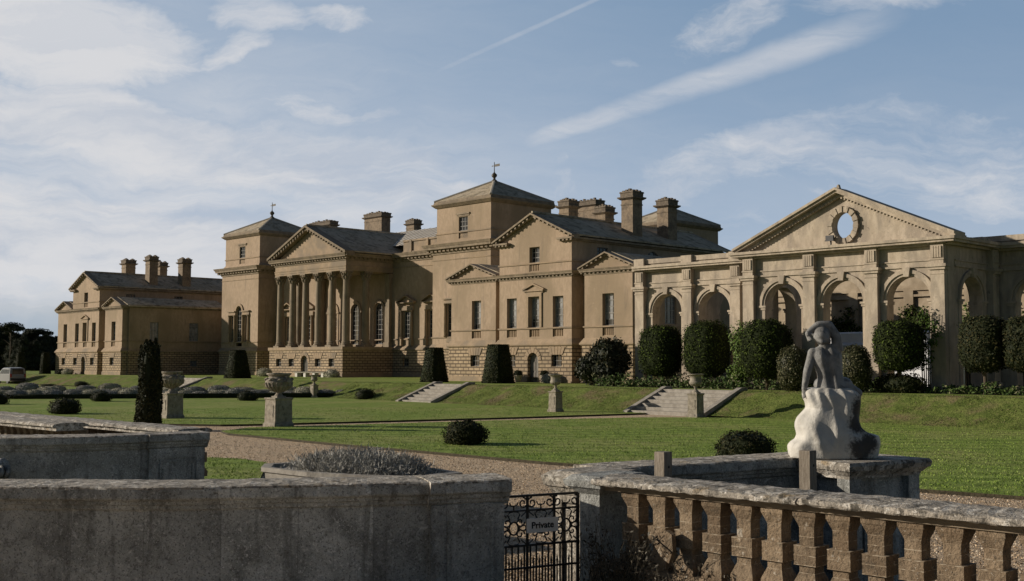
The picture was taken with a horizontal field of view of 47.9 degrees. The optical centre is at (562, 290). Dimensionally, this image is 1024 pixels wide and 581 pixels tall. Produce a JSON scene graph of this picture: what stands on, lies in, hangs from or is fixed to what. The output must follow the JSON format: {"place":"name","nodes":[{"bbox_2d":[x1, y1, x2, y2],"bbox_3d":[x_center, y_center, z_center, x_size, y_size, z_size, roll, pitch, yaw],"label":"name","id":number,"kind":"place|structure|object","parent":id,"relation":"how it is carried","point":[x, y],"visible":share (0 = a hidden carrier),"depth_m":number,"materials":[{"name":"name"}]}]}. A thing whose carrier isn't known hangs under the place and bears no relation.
{"place":"outdoors","nodes":[
{"label":"outdoors","id":0,"kind":"place"},
{"bbox_2d":[204,457,266,478],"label":"lawn","id":1,"kind":"structure","parent":0,"point":[254,464],"depth_m":31.93,"materials":[{"name":"green plant"}]},
{"bbox_2d":[0,383,646,425],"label":"lawn","id":2,"kind":"structure","parent":0,"point":[196,406],"depth_m":68.17,"materials":[{"name":"green plant"}]},
{"bbox_2d":[0,392,9,403],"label":"topiary dome","id":3,"kind":"structure","parent":2,"relation":"on","point":[4,399],"depth_m":78.13,"materials":[{"name":"green plant"}]},
{"bbox_2d":[5,389,24,398],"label":"lavender mound","id":4,"kind":"object","parent":2,"relation":"on","point":[16,391],"visible":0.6,"depth_m":89.67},
{"bbox_2d":[15,382,39,389],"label":"lavender mound","id":5,"kind":"object","parent":2,"relation":"on","point":[26,386],"visible":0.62,"depth_m":107.70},
{"bbox_2d":[42,389,62,393],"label":"lavender mound","id":6,"kind":"object","parent":2,"relation":"on","point":[52,391],"visible":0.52,"depth_m":90.31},
{"bbox_2d":[46,397,82,413],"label":"topiary dome","id":7,"kind":"structure","parent":2,"relation":"on","point":[64,405],"depth_m":64.06,"materials":[{"name":"green plant"}]},
{"bbox_2d":[62,389,82,393],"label":"lavender mound","id":8,"kind":"object","parent":2,"relation":"on","point":[74,391],"visible":0.47,"depth_m":90.46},
{"bbox_2d":[81,388,105,393],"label":"lavender mound","id":9,"kind":"object","parent":2,"relation":"on","point":[89,391],"visible":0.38,"depth_m":90.58,"materials":[{"name":"plant"}]},
{"bbox_2d":[90,390,112,401],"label":"topiary dome","id":10,"kind":"structure","parent":2,"relation":"on","point":[101,396],"depth_m":83.73,"materials":[{"name":"green plant"}]},
{"bbox_2d":[97,383,121,389],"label":"lavender mound","id":11,"kind":"object","parent":2,"relation":"on","point":[111,386],"visible":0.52,"depth_m":110.23,"materials":[{"name":"plant"}]},
{"bbox_2d":[117,388,137,393],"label":"lavender mound","id":12,"kind":"object","parent":2,"relation":"on","point":[129,391],"visible":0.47,"depth_m":91.22,"materials":[{"name":"plant"}]},
{"bbox_2d":[7,393,337,398],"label":"hedge","id":13,"kind":"object","parent":2,"relation":"on","point":[132,395],"visible":0.61,"depth_m":91.34,"materials":[{"name":"plant"}]},
{"bbox_2d":[161,371,184,418],"bbox_3d":[-20.443,5.472,60.089,1.364,2.480,1.364,-1,-4,17],"label":"garden urn","id":14,"kind":"object","parent":2,"relation":"on","point":[172,404],"visible":0.86,"depth_m":59.70,"materials":[{"name":"stone"}]},
{"bbox_2d":[183,386,206,392],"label":"lavender mound","id":15,"kind":"object","parent":2,"relation":"on","point":[195,388],"visible":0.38,"depth_m":97.76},
{"bbox_2d":[206,385,230,392],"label":"lavender mound","id":16,"kind":"object","parent":2,"relation":"on","point":[217,387],"visible":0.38,"depth_m":97.81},
{"bbox_2d":[224,387,244,392],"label":"lavender mound","id":17,"kind":"object","parent":2,"relation":"on","point":[235,390],"visible":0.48,"depth_m":92.49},
{"bbox_2d":[237,390,258,400],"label":"topiary dome","id":18,"kind":"structure","parent":2,"relation":"on","point":[246,395],"depth_m":85.70,"materials":[{"name":"green plant"}]},
{"bbox_2d":[293,386,318,397],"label":"lavender mound","id":19,"kind":"object","parent":2,"relation":"on","point":[304,389],"visible":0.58,"depth_m":93.64,"materials":[{"name":"plant"}]},
{"bbox_2d":[309,375,318,397],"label":"garden urn","id":20,"kind":"object","parent":2,"relation":"on","point":[314,388],"visible":1,"depth_m":93.26,"materials":[{"name":"stone"}]},
{"bbox_2d":[355,388,375,399],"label":"topiary dome","id":21,"kind":"structure","parent":2,"relation":"on","point":[364,393],"depth_m":89.02,"materials":[{"name":"green plant"}]},
{"bbox_2d":[547,374,563,411],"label":"garden urn","id":22,"kind":"object","parent":2,"relation":"on","point":[555,399],"visible":0.99,"depth_m":67.77,"materials":[{"name":"stone"}]},
{"bbox_2d":[0,370,1023,396],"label":"terrace","id":23,"kind":"structure","parent":0,"point":[376,379],"depth_m":97.87,"materials":[{"name":"green plant"}]},
{"bbox_2d":[0,330,9,369],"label":"pine tree","id":24,"kind":"object","parent":23,"relation":"on","point":[3,342],"visible":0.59,"depth_m":234.24,"materials":[{"name":"green plant"}]},
{"bbox_2d":[0,322,25,358],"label":"pine tree","id":25,"kind":"object","parent":23,"relation":"on","point":[9,328],"visible":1,"depth_m":227.56,"materials":[{"name":"green plant"}]},
{"bbox_2d":[5,337,20,366],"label":"pine tree","id":26,"kind":"object","parent":23,"relation":"on","point":[10,361],"visible":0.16,"depth_m":226.12,"materials":[{"name":"green plant"}]},
{"bbox_2d":[1,332,27,370],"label":"pine tree","id":27,"kind":"object","parent":23,"relation":"on","point":[14,339],"visible":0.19,"depth_m":230.48,"materials":[{"name":"green plant"}]},
{"bbox_2d":[15,352,25,372],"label":"topiary yew","id":28,"kind":"object","parent":23,"relation":"on","point":[20,360],"visible":0.72,"depth_m":168.10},
{"bbox_2d":[13,335,33,369],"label":"pine tree","id":29,"kind":"object","parent":23,"relation":"on","point":[24,344],"visible":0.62,"depth_m":221.18,"materials":[{"name":"green plant"}]},
{"bbox_2d":[27,340,43,370],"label":"pine tree","id":30,"kind":"object","parent":23,"relation":"on","point":[36,348],"visible":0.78,"depth_m":222.78,"materials":[{"name":"green plant"}]},
{"bbox_2d":[22,328,53,340],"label":"pine tree","id":31,"kind":"object","parent":23,"relation":"on","point":[30,332],"visible":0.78,"depth_m":234.86,"materials":[{"name":"green plant"}]},
{"bbox_2d":[39,352,50,373],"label":"topiary yew","id":32,"kind":"object","parent":23,"relation":"on","point":[45,366],"visible":0.99,"depth_m":162.08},
{"bbox_2d":[34,334,55,367],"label":"pine tree","id":33,"kind":"object","parent":23,"relation":"on","point":[45,337],"visible":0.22,"depth_m":229.47,"materials":[{"name":"green plant"}]},
{"bbox_2d":[38,339,53,365],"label":"pine tree","id":34,"kind":"object","parent":23,"relation":"on","point":[44,343],"visible":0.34,"depth_m":226.56,"materials":[{"name":"green plant"}]},
{"bbox_2d":[50,336,57,369],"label":"pine tree","id":35,"kind":"object","parent":23,"relation":"on","point":[54,344],"visible":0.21,"depth_m":235.18,"materials":[{"name":"green plant"}]},
{"bbox_2d":[54,255,221,374],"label":"country house wing","id":36,"kind":"structure","parent":23,"relation":"on","point":[109,323],"depth_m":155.16,"materials":[{"name":"stone"}]},
{"bbox_2d":[150,322,157,340],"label":"window","id":37,"kind":"structure","parent":36,"relation":"in","point":[153,325],"depth_m":151.26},
{"bbox_2d":[189,323,197,340],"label":"window","id":38,"kind":"structure","parent":36,"relation":"in","point":[193,327],"depth_m":155.26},
{"bbox_2d":[223,350,251,377],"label":"topiary yew","id":39,"kind":"object","parent":23,"relation":"on","point":[237,364],"visible":1,"depth_m":117.06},
{"bbox_2d":[256,367,272,375],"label":"round shrub","id":40,"kind":"object","parent":23,"relation":"on","point":[263,372],"visible":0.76,"depth_m":132.92,"materials":[{"name":"green plant"}]},
{"bbox_2d":[293,372,324,376],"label":"stone bench","id":41,"kind":"object","parent":23,"relation":"on","point":[305,374],"visible":0.64,"depth_m":128.22,"materials":[{"name":"stone"}]},
{"bbox_2d":[323,369,339,377],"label":"round shrub","id":42,"kind":"object","parent":23,"relation":"on","point":[330,373],"visible":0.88,"depth_m":123.69,"materials":[{"name":"green plant"}]},
{"bbox_2d":[420,347,448,381],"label":"topiary yew","id":43,"kind":"object","parent":23,"relation":"on","point":[434,368],"visible":1,"depth_m":94.31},
{"bbox_2d":[214,162,722,376],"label":"country house","id":44,"kind":"structure","parent":23,"relation":"on","point":[373,298],"depth_m":130.96,"materials":[{"name":"stone"}]},
{"bbox_2d":[352,305,358,344],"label":"arched window","id":45,"kind":"structure","parent":44,"relation":"in","point":[355,335],"depth_m":136.42,"materials":[{"name":"white glass"}]},
{"bbox_2d":[376,303,382,343],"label":"arched window","id":46,"kind":"structure","parent":44,"relation":"in","point":[379,313],"depth_m":133.19,"materials":[{"name":"white glass"}]},
{"bbox_2d":[405,311,409,337],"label":"window","id":47,"kind":"structure","parent":44,"relation":"in","point":[407,314],"depth_m":129.41,"materials":[{"name":"white glass"}]},
{"bbox_2d":[481,344,515,383],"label":"topiary yew","id":48,"kind":"object","parent":23,"relation":"on","point":[497,369],"visible":1,"depth_m":89.20,"materials":[{"name":"plant"}]},
{"bbox_2d":[514,370,522,381],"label":"plant pot","id":49,"kind":"object","parent":23,"relation":"on","point":[518,374],"visible":0.99,"depth_m":93.28,"materials":[{"name":"stone"}]},
{"bbox_2d":[540,372,562,382],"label":"round shrub","id":50,"kind":"object","parent":23,"relation":"on","point":[546,377],"visible":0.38,"depth_m":89.57,"materials":[{"name":"green plant"}]},
{"bbox_2d":[445,188,730,383],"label":"country house wing","id":51,"kind":"structure","parent":23,"relation":"on","point":[552,293],"depth_m":94.64,"materials":[{"name":"stone"}]},
{"bbox_2d":[474,301,480,329],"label":"window","id":52,"kind":"structure","parent":51,"relation":"in","point":[477,317],"depth_m":99.90,"materials":[{"name":"grey glass"}]},
{"bbox_2d":[510,299,516,327],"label":"window","id":53,"kind":"structure","parent":51,"relation":"in","point":[513,302],"depth_m":96.38,"materials":[{"name":"grey glass"}]},
{"bbox_2d":[531,353,537,381],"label":"door","id":54,"kind":"structure","parent":51,"relation":"in","point":[534,360],"depth_m":94.03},
{"bbox_2d":[532,297,538,327],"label":"window","id":55,"kind":"structure","parent":51,"relation":"in","point":[535,301],"depth_m":94.49,"materials":[{"name":"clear glass"}]},
{"bbox_2d":[532,247,539,262],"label":"window","id":56,"kind":"structure","parent":51,"relation":"in","point":[535,251],"depth_m":94.77,"materials":[{"name":"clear glass"}]},
{"bbox_2d":[553,355,561,366],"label":"basement window","id":57,"kind":"structure","parent":51,"relation":"in","point":[557,359],"depth_m":92.13,"materials":[{"name":"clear glass"}]},
{"bbox_2d":[555,296,562,326],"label":"window","id":58,"kind":"structure","parent":51,"relation":"in","point":[558,299],"depth_m":92.62,"materials":[{"name":"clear glass"}]},
{"bbox_2d":[605,293,613,325],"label":"window","id":59,"kind":"structure","parent":51,"relation":"in","point":[609,298],"depth_m":89.07,"materials":[{"name":"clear glass"}]},
{"bbox_2d":[665,297,674,323],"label":"window","id":60,"kind":"structure","parent":51,"relation":"in","point":[669,301],"depth_m":89.93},
{"bbox_2d":[573,335,633,385],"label":"laurel bush","id":61,"kind":"object","parent":23,"relation":"on","point":[606,356],"visible":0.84,"depth_m":80.42,"materials":[{"name":"green plant"}]},
{"bbox_2d":[737,318,793,389],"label":"clipped tree","id":62,"kind":"object","parent":23,"relation":"on","point":[762,342],"visible":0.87,"depth_m":66.03,"materials":[{"name":"green plant"}]},
{"bbox_2d":[776,344,806,390],"bbox_3d":[12.959,4.411,64.725,1.918,2.824,1.914,-4,-5,44],"label":"clipped shrub","id":63,"kind":"object","parent":23,"relation":"on","point":[790,361],"visible":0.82,"depth_m":64.18,"materials":[{"name":"plant"}]},
{"bbox_2d":[631,184,1023,392],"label":"garden conservatory","id":64,"kind":"object","parent":23,"relation":"on","point":[797,273],"visible":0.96,"depth_m":66.61,"materials":[{"name":"stone"}]},
{"bbox_2d":[725,320,748,387],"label":"climbing plant","id":65,"kind":"object","parent":64,"relation":"attached to","point":[734,372],"visible":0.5,"depth_m":69.97,"materials":[{"name":"green plant"}]},
{"bbox_2d":[830,305,862,331],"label":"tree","id":66,"kind":"object","parent":64,"relation":"attached to","point":[849,327],"visible":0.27,"depth_m":80.75,"materials":[{"name":"green plant"}]},
{"bbox_2d":[897,304,929,329],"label":"climbing plant","id":67,"kind":"object","parent":64,"relation":"attached to","point":[909,311],"visible":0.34,"depth_m":77.29,"materials":[{"name":"green plant"}]},
{"bbox_2d":[913,306,942,387],"bbox_3d":[19.498,3.113,61.444,1.820,4.702,0.653,-4,-5,44],"label":"climbing plant","id":68,"kind":"object","parent":64,"relation":"attached to","point":[934,327],"visible":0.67,"depth_m":61.33,"materials":[{"name":"green plant"}]},
{"bbox_2d":[962,302,969,385],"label":"climbing plant","id":69,"kind":"object","parent":64,"relation":"attached to","point":[964,306],"visible":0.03,"depth_m":74.70,"materials":[{"name":"green plant"}]},
{"bbox_2d":[842,343,873,391],"bbox_3d":[15.785,4.253,61.932,1.855,2.852,1.847,-4,-5,44],"label":"clipped shrub","id":70,"kind":"object","parent":23,"relation":"on","point":[857,369],"visible":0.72,"depth_m":61.39,"materials":[{"name":"plant"}]},
{"bbox_2d":[870,318,927,375],"bbox_3d":[17.823,3.495,60.952,2.740,4.090,2.755,-4,-5,44],"label":"clipped tree","id":71,"kind":"object","parent":23,"relation":"on","point":[900,346],"visible":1,"depth_m":60.15,"materials":[{"name":"green plant"}]},
{"bbox_2d":[839,330,964,386],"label":"marquee","id":72,"kind":"object","parent":23,"relation":"on","point":[848,338],"visible":0.03,"depth_m":74.23,"materials":[{"name":"white fabric"}]},
{"bbox_2d":[0,0,1023,336],"label":"sky","id":73,"kind":"structure","parent":0,"point":[130,129],"materials":[{"name":"blue"}]},
{"bbox_2d":[1,374,1023,429],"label":"grass bank","id":74,"kind":"structure","parent":0,"point":[780,399],"depth_m":64.53,"materials":[{"name":"plant"}]},
{"bbox_2d":[180,377,212,387],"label":"garden steps","id":75,"kind":"structure","parent":74,"relation":"on","point":[189,381],"depth_m":116.81,"materials":[{"name":"grey stone"}]},
{"bbox_2d":[395,381,474,402],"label":"garden steps","id":76,"kind":"structure","parent":74,"relation":"on","point":[435,391],"depth_m":84.78,"materials":[{"name":"grey stone"}]},
{"bbox_2d":[623,386,747,416],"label":"garden steps","id":77,"kind":"structure","parent":74,"relation":"on","point":[667,400],"depth_m":66.68,"materials":[{"name":"grey stone"}]},
{"bbox_2d":[5,383,1023,580],"bbox_3d":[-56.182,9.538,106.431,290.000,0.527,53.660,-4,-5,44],"label":"gravel path","id":78,"kind":"structure","parent":0,"point":[241,448],"depth_m":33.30,"materials":[{"name":"gravel"}]},
{"bbox_2d":[0,367,25,383],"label":"parked van","id":79,"kind":"object","parent":78,"relation":"on","point":[9,374],"visible":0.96,"depth_m":150.41,"materials":[{"name":"silver metal"}]},
{"bbox_2d":[133,337,163,423],"bbox_3d":[-18.220,4.187,50.753,1.318,4.288,1.315,-4,-5,44],"label":"columnar cypress","id":80,"kind":"object","parent":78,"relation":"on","point":[149,402],"visible":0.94,"depth_m":50.44,"materials":[{"name":"green plant"}]},
{"bbox_2d":[263,373,293,426],"bbox_3d":[-13.037,5.035,52.800,1.364,2.480,1.364,-1,-4,17],"label":"garden urn","id":81,"kind":"object","parent":78,"relation":"on","point":[278,408],"visible":1,"depth_m":52.43,"materials":[{"name":"stone"}]},
{"bbox_2d":[261,462,461,477],"bbox_3d":[-4.339,4.158,23.901,4.901,0.925,2.265,-2,-4,31],"label":"raised bed","id":82,"kind":"object","parent":78,"relation":"on","point":[272,470],"visible":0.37,"depth_m":23.46,"materials":[{"name":"grey stone"}]},
{"bbox_2d":[281,442,444,475],"bbox_3d":[-4.172,3.605,23.848,3.980,0.988,1.847,-2,-4,28],"label":"lavender bush","id":83,"kind":"object","parent":82,"relation":"in","point":[358,461],"visible":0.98,"depth_m":23.39,"materials":[{"name":"plant"}]},
{"bbox_2d":[799,450,816,490],"bbox_3d":[2.627,2.801,12.256,0.134,2.180,0.132,-4,-5,44],"label":"timber post","id":84,"kind":"object","parent":78,"relation":"on","point":[807,471],"visible":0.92,"depth_m":12.27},
{"bbox_2d":[795,454,932,580],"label":"statue pier","id":85,"kind":"structure","parent":78,"relation":"on","point":[896,476],"depth_m":14.20,"materials":[{"name":"grey stone"}]},
{"bbox_2d":[787,321,880,459],"bbox_3d":[3.450,1.257,14.650,1.152,1.739,0.765,0,-4,0],"label":"seated statue","id":86,"kind":"object","parent":85,"relation":"on","point":[827,425],"visible":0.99,"depth_m":14.38,"materials":[{"name":"grey stone"}]},
{"bbox_2d":[6,407,1023,499],"bbox_3d":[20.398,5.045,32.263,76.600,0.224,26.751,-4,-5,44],"label":"lawn","id":87,"kind":"structure","parent":0,"point":[960,432],"depth_m":43.28,"materials":[{"name":"green plant"}]},
{"bbox_2d":[440,419,489,444],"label":"topiary dome","id":88,"kind":"structure","parent":87,"relation":"on","point":[468,432],"depth_m":40.99,"materials":[{"name":"green plant"}]},
{"bbox_2d":[686,374,704,417],"bbox_3d":[7.124,5.653,61.550,0.935,2.370,0.935,-4,-5,44],"label":"garden urn","id":89,"kind":"object","parent":87,"relation":"on","point":[695,403],"visible":1,"depth_m":61.32,"materials":[{"name":"stone"}]},
{"bbox_2d":[713,428,778,455],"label":"topiary dome","id":90,"kind":"structure","parent":87,"relation":"on","point":[737,442],"depth_m":34.40,"materials":[{"name":"green plant"}]},
{"bbox_2d":[338,381,1021,429],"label":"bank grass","id":91,"kind":"structure","parent":0,"point":[378,390],"depth_m":65.15,"materials":[{"name":"plant"}]},
{"bbox_2d":[608,386,1022,395],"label":"border soil","id":92,"kind":"structure","parent":0,"point":[799,390],"depth_m":68.69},
{"bbox_2d":[637,324,682,381],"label":"clipped tree","id":93,"kind":"object","parent":92,"relation":"on","point":[660,352],"visible":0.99,"depth_m":74.83,"materials":[{"name":"green plant"}]},
{"bbox_2d":[680,319,732,379],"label":"clipped tree","id":94,"kind":"object","parent":92,"relation":"on","point":[706,351],"visible":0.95,"depth_m":72.70,"materials":[{"name":"green plant"}]},
{"bbox_2d":[591,372,1023,395],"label":"border plants","id":95,"kind":"object","parent":92,"relation":"on","point":[951,389],"visible":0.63,"depth_m":69.72,"materials":[{"name":"plant"}]},
{"bbox_2d":[870,372,927,392],"bbox_3d":[17.896,5.011,61.233,3.260,1.395,1.937,-4,-5,44],"label":"shrub","id":96,"kind":"object","parent":92,"relation":"on","point":[894,382],"visible":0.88,"depth_m":60.58,"materials":[{"name":"plant"}]},
{"bbox_2d":[956,314,1005,393],"bbox_3d":[21.338,3.292,58.216,2.419,4.155,2.394,-4,-5,44],"label":"clipped tree","id":97,"kind":"object","parent":92,"relation":"on","point":[979,345],"visible":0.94,"depth_m":57.49,"materials":[{"name":"green plant"}]},
{"bbox_2d":[999,315,1023,372],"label":"clipped tree","id":98,"kind":"object","parent":92,"relation":"on","point":[1013,341],"visible":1,"depth_m":56.52,"materials":[{"name":"green plant"}]},
{"bbox_3d":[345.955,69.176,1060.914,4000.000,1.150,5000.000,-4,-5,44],"label":"ground","id":99,"kind":"structure","parent":0,"visible":0},
{"bbox_2d":[0,458,11,478],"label":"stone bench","id":100,"kind":"object","parent":99,"relation":"on","point":[5,471],"visible":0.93,"depth_m":18.03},
{"bbox_2d":[0,415,88,434],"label":"balustrade","id":101,"kind":"object","parent":99,"relation":"on","point":[11,425],"visible":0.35,"depth_m":21.49,"materials":[{"name":"stone"}]},
{"bbox_2d":[0,430,209,479],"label":"parapet wall","id":102,"kind":"structure","parent":99,"relation":"on","point":[175,455],"depth_m":18.78,"materials":[{"name":"grey stone"}]},
{"bbox_2d":[0,411,212,475],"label":"balustrade","id":103,"kind":"object","parent":99,"relation":"on","point":[98,426],"visible":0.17,"depth_m":21.90,"materials":[{"name":"stone"}]},
{"bbox_2d":[0,473,511,580],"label":"parapet wall","id":104,"kind":"structure","parent":99,"relation":"on","point":[413,528],"depth_m":11.26,"materials":[{"name":"grey stone"}]},
{"bbox_2d":[504,491,579,580],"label":"iron gate","id":105,"kind":"structure","parent":104,"relation":"attached to","point":[536,525],"depth_m":12.02,"materials":[{"name":"metal"}]},
{"bbox_2d":[541,452,797,580],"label":"parapet wall","id":106,"kind":"structure","parent":99,"relation":"on","point":[778,469],"depth_m":13.75,"materials":[{"name":"grey stone"}]},
{"bbox_2d":[563,470,1023,580],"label":"balustrade","id":107,"kind":"object","parent":99,"relation":"on","point":[614,498],"visible":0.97,"depth_m":10.35,"materials":[{"name":"stone"}]},
{"bbox_2d":[654,451,671,477],"bbox_3d":[1.059,2.785,12.033,0.134,2.183,0.132,-4,-5,44],"label":"timber post","id":108,"kind":"object","parent":107,"relation":"attached to","point":[662,463],"visible":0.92,"depth_m":12.05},
{"bbox_2d":[653,530,676,562],"bbox_3d":[0.983,2.465,11.085,0.230,0.305,0.102,-4,-5,44],"label":"stone slab","id":109,"kind":"object","parent":107,"relation":"on","point":[667,549],"depth_m":11.05,"materials":[{"name":"stone"}]},
{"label":"border soil","id":110,"kind":"structure","parent":0,"visible":0},
{"bbox_2d":[577,513,663,580],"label":"weed clump","id":111,"kind":"object","parent":110,"relation":"on","point":[607,569],"visible":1,"depth_m":11.34,"materials":[{"name":"plant"}]},
{"bbox_2d":[647,550,709,580],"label":"weed clump","id":112,"kind":"object","parent":110,"relation":"on","point":[682,572],"visible":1,"depth_m":10.87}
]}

